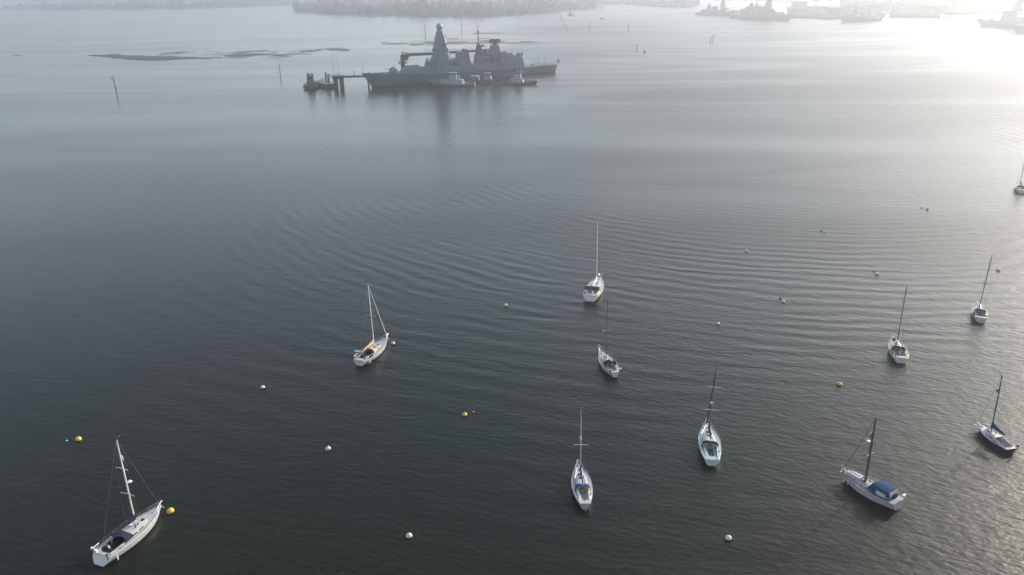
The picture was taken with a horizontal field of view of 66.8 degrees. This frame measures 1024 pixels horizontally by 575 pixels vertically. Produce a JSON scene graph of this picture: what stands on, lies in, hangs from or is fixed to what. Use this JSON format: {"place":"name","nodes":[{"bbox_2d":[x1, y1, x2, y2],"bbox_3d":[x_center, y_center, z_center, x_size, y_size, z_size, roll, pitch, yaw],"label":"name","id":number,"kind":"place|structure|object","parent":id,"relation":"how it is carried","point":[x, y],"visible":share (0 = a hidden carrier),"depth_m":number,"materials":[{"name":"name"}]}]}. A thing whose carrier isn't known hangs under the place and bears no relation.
{"place":"outdoors","nodes":[
{"label":"outdoors","id":0,"kind":"place"},
{"bbox_2d":[0,3,23,7],"bbox_3d":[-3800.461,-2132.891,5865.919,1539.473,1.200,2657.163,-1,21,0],"label":"lagoon water","id":1,"kind":"structure","parent":0,"point":[8,4],"depth_m":6050.31,"materials":[{"name":"grey liquid"}]},
{"bbox_2d":[0,0,304,9],"bbox_3d":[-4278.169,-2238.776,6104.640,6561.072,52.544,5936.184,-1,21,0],"label":"shore","id":2,"kind":"structure","parent":0,"point":[70,4],"depth_m":3613.18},
{"bbox_2d":[85,50,322,60],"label":"mud bank","id":3,"kind":"structure","parent":0,"point":[244,54],"depth_m":889.79,"materials":[{"name":"soil"}]},
{"bbox_2d":[271,54,294,57],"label":"mud bank","id":4,"kind":"structure","parent":0,"point":[282,55],"depth_m":867.44,"materials":[{"name":"soil"}]},
{"bbox_2d":[316,48,350,50],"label":"mud bank","id":5,"kind":"structure","parent":0,"point":[340,49],"depth_m":931.53,"materials":[{"name":"grey soil"}]},
{"bbox_2d":[292,0,604,15],"bbox_3d":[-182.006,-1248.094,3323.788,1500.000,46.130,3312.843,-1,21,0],"label":"headland","id":6,"kind":"structure","parent":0,"point":[440,7],"depth_m":2010.30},
{"bbox_2d":[380,38,533,45],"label":"mud bank","id":7,"kind":"structure","parent":0,"point":[460,42],"depth_m":989.93,"materials":[{"name":"grey soil"}]},
{"bbox_2d":[0,0,1023,574],"bbox_3d":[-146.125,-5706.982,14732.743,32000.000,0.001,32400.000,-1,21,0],"label":"water","id":8,"kind":"structure","parent":0,"point":[196,256],"depth_m":187.83,"materials":[{"name":"grey liquid"}]},
{"bbox_2d":[75,436,81,441],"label":"mooring buoy","id":9,"kind":"object","parent":8,"relation":"on","point":[78,438],"visible":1,"depth_m":130.57,"materials":[{"name":"yellow plastic"}]},
{"bbox_2d":[90,435,163,566],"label":"sailing yacht","id":10,"kind":"object","parent":8,"relation":"on","point":[132,529],"visible":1,"depth_m":104.89,"materials":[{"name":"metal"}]},
{"bbox_2d":[166,507,174,513],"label":"mooring buoy","id":11,"kind":"object","parent":8,"relation":"on","point":[170,510],"visible":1,"depth_m":111.86,"materials":[{"name":"yellow plastic"}]},
{"bbox_2d":[303,73,318,88],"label":"tug boat","id":12,"kind":"object","parent":8,"relation":"on","point":[310,83],"visible":0.95,"depth_m":580.73,"materials":[{"name":"grey metal"}]},
{"bbox_2d":[315,79,335,88],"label":"landing pontoon","id":13,"kind":"object","parent":8,"relation":"on","point":[323,84],"visible":0.52,"depth_m":580.31,"materials":[{"name":"grey metal"}]},
{"bbox_2d":[331,54,343,87],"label":"pier platform","id":14,"kind":"structure","parent":8,"relation":"in","point":[335,78],"depth_m":574.15,"materials":[{"name":"grey concrete"}]},
{"bbox_2d":[344,71,381,88],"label":"pier walkway","id":15,"kind":"structure","parent":8,"relation":"in","point":[353,76],"depth_m":574.09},
{"bbox_2d":[354,282,388,365],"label":"sailing yacht","id":16,"kind":"object","parent":8,"relation":"on","point":[371,351],"visible":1,"depth_m":156.32,"materials":[{"name":"white plastic"}]},
{"bbox_2d":[406,532,411,538],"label":"mooring buoy","id":17,"kind":"object","parent":8,"relation":"on","point":[409,535],"visible":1,"depth_m":105.65,"materials":[{"name":"white plastic"}]},
{"bbox_2d":[430,72,475,86],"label":"tug boat","id":18,"kind":"object","parent":8,"relation":"on","point":[454,80],"visible":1,"depth_m":568.52,"materials":[{"name":"grey metal"}]},
{"bbox_2d":[362,22,556,87],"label":"warship","id":19,"kind":"object","parent":8,"relation":"on","point":[495,62],"visible":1,"depth_m":595.41,"materials":[{"name":"grey metal"}]},
{"bbox_2d":[464,73,497,82],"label":"work barge","id":20,"kind":"object","parent":8,"relation":"on","point":[488,78],"visible":0.84,"depth_m":583.64,"materials":[{"name":"grey metal"}]},
{"bbox_2d":[502,68,537,84],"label":"tug boat","id":21,"kind":"object","parent":8,"relation":"on","point":[516,79],"visible":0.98,"depth_m":568.85,"materials":[{"name":"grey metal"}]},
{"bbox_2d":[571,408,592,511],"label":"sailing yacht","id":22,"kind":"object","parent":8,"relation":"on","point":[581,484],"visible":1,"depth_m":113.51,"materials":[{"name":"plastic"}]},
{"bbox_2d":[583,217,603,301],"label":"sailing yacht","id":23,"kind":"object","parent":8,"relation":"on","point":[593,290],"visible":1,"depth_m":184.64,"materials":[{"name":"plastic"}]},
{"bbox_2d":[598,299,621,376],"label":"sailing yacht","id":24,"kind":"object","parent":8,"relation":"on","point":[608,365],"visible":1,"depth_m":149.37,"materials":[{"name":"white plastic"}]},
{"bbox_2d":[698,362,721,465],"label":"sailing yacht","id":25,"kind":"object","parent":8,"relation":"on","point":[709,444],"visible":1,"depth_m":122.92,"materials":[{"name":"white plastic"}]},
{"bbox_2d":[695,0,738,15],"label":"grey ship","id":26,"kind":"object","parent":8,"relation":"on","point":[723,10],"visible":0.81,"depth_m":1522.20},
{"bbox_2d":[725,535,731,540],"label":"mooring buoy","id":27,"kind":"object","parent":8,"relation":"on","point":[728,537],"visible":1,"depth_m":103.68,"materials":[{"name":"white plastic"}]},
{"bbox_2d":[729,0,792,20],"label":"warship","id":28,"kind":"object","parent":8,"relation":"on","point":[766,11],"visible":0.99,"depth_m":1335.90,"materials":[{"name":"grey metal"}]},
{"bbox_2d":[838,2,881,21],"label":"grey ship","id":29,"kind":"object","parent":8,"relation":"on","point":[854,17],"visible":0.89,"depth_m":1212.86},
{"bbox_2d":[840,414,905,510],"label":"sailing yacht","id":30,"kind":"object","parent":8,"relation":"on","point":[883,491],"visible":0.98,"depth_m":110.01,"materials":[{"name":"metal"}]},
{"bbox_2d":[846,470,863,480],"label":"upturned tender","id":31,"kind":"object","parent":30,"relation":"on","point":[856,476],"visible":0.98,"depth_m":113.35,"materials":[{"name":"white plastic"}]},
{"bbox_2d":[888,284,908,362],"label":"sailing yacht","id":32,"kind":"object","parent":8,"relation":"on","point":[898,352],"visible":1,"depth_m":151.81,"materials":[{"name":"white plastic"}]},
{"bbox_2d":[972,256,991,322],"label":"sailing yacht","id":33,"kind":"object","parent":8,"relation":"on","point":[979,313],"visible":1,"depth_m":167.67,"materials":[{"name":"white plastic"}]},
{"bbox_2d":[974,371,1018,453],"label":"sailing yacht","id":34,"kind":"object","parent":8,"relation":"on","point":[994,438],"visible":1,"depth_m":122.79,"materials":[{"name":"plastic"}]},
{"bbox_2d":[976,0,1023,26],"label":"grey ship","id":35,"kind":"object","parent":8,"relation":"on","point":[1008,18],"visible":0.84,"depth_m":1011.87},
{"bbox_2d":[1010,23,1023,32],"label":"grey ship","id":36,"kind":"object","parent":8,"relation":"on","point":[1018,28],"visible":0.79,"depth_m":917.45},
{"bbox_2d":[1014,162,1023,193],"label":"sailing yacht","id":37,"kind":"object","parent":8,"relation":"on","point":[1018,188],"visible":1,"depth_m":263.12,"materials":[{"name":"white plastic"}]},
{"bbox_2d":[570,0,700,6],"bbox_3d":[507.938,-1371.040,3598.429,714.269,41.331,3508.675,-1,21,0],"label":"bank","id":38,"kind":"structure","parent":0,"point":[682,3],"depth_m":2091.91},
{"bbox_2d":[787,6,884,19],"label":"quay","id":39,"kind":"structure","parent":0,"point":[812,14],"depth_m":1360.68,"materials":[{"name":"grey concrete"}]},
{"bbox_2d":[791,2,807,9],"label":"dock shed","id":40,"kind":"structure","parent":39,"relation":"on","point":[794,4],"depth_m":1593.50,"materials":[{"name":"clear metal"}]},
{"bbox_2d":[793,6,828,10],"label":"dock shed","id":41,"kind":"structure","parent":39,"relation":"on","point":[808,8],"depth_m":1511.67,"materials":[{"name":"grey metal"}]},
{"bbox_2d":[824,7,848,13],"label":"dock shed","id":42,"kind":"structure","parent":39,"relation":"on","point":[838,10],"depth_m":1375.25,"materials":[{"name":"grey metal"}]},
{"bbox_2d":[839,0,876,6],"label":"dock shed","id":43,"kind":"structure","parent":39,"relation":"on","point":[847,2],"depth_m":1611.74,"materials":[{"name":"white glass"}]},
{"bbox_2d":[842,4,888,11],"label":"dock shed","id":44,"kind":"structure","parent":39,"relation":"on","point":[872,7],"depth_m":1433.73,"materials":[{"name":"white glass"}]},
{"bbox_2d":[870,1,884,3],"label":"dock shed","id":45,"kind":"structure","parent":39,"relation":"on","point":[880,2],"depth_m":1553.08,"materials":[{"name":"white glass"}]},
{"bbox_2d":[716,0,1015,1],"bbox_3d":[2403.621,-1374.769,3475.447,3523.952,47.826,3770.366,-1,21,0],"label":"bank","id":46,"kind":"structure","parent":0,"point":[802,0],"depth_m":2201.15,"materials":[{"name":"grey"}]},
{"bbox_2d":[889,10,940,17],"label":"quay","id":47,"kind":"structure","parent":0,"point":[907,14],"depth_m":1293.65,"materials":[{"name":"grey concrete"}]},
{"bbox_2d":[884,0,909,3],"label":"dock shed","id":48,"kind":"structure","parent":47,"relation":"on","point":[890,1],"depth_m":1529.61,"materials":[{"name":"white glass"}]},
{"bbox_2d":[885,2,941,9],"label":"dock shed","id":49,"kind":"structure","parent":47,"relation":"on","point":[908,6],"depth_m":1450.95,"materials":[{"name":"white glass"}]},
{"bbox_2d":[911,0,932,1],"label":"dock shed","id":50,"kind":"structure","parent":47,"relation":"on","point":[921,0],"depth_m":1634.47,"materials":[{"name":"white glass"}]},
{"bbox_2d":[921,5,947,12],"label":"dock shed","id":51,"kind":"structure","parent":47,"relation":"on","point":[935,9],"depth_m":1329.00,"materials":[{"name":"white glass"}]},
{"bbox_2d":[933,0,967,8],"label":"dock shed","id":52,"kind":"structure","parent":47,"relation":"on","point":[953,4],"depth_m":1458.01,"materials":[{"name":"white glass"}]},
{"bbox_2d":[941,2,1023,14],"bbox_3d":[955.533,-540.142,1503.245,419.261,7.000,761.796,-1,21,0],"label":"quay","id":53,"kind":"structure","parent":0,"point":[967,11],"depth_m":1360.92,"materials":[{"name":"grey concrete"}]},
{"bbox_2d":[967,0,1009,7],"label":"dock shed","id":54,"kind":"structure","parent":53,"relation":"on","point":[991,3],"depth_m":1457.93,"materials":[{"name":"white glass"}]},
{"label":"jetty","id":55,"kind":"object","parent":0,"visible":0},
{"bbox_2d":[398,47,488,67],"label":"jetty crane","id":56,"kind":"object","parent":55,"relation":"on","point":[403,58],"visible":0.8,"depth_m":604.21,"materials":[{"name":"grey metal"}]}
]}

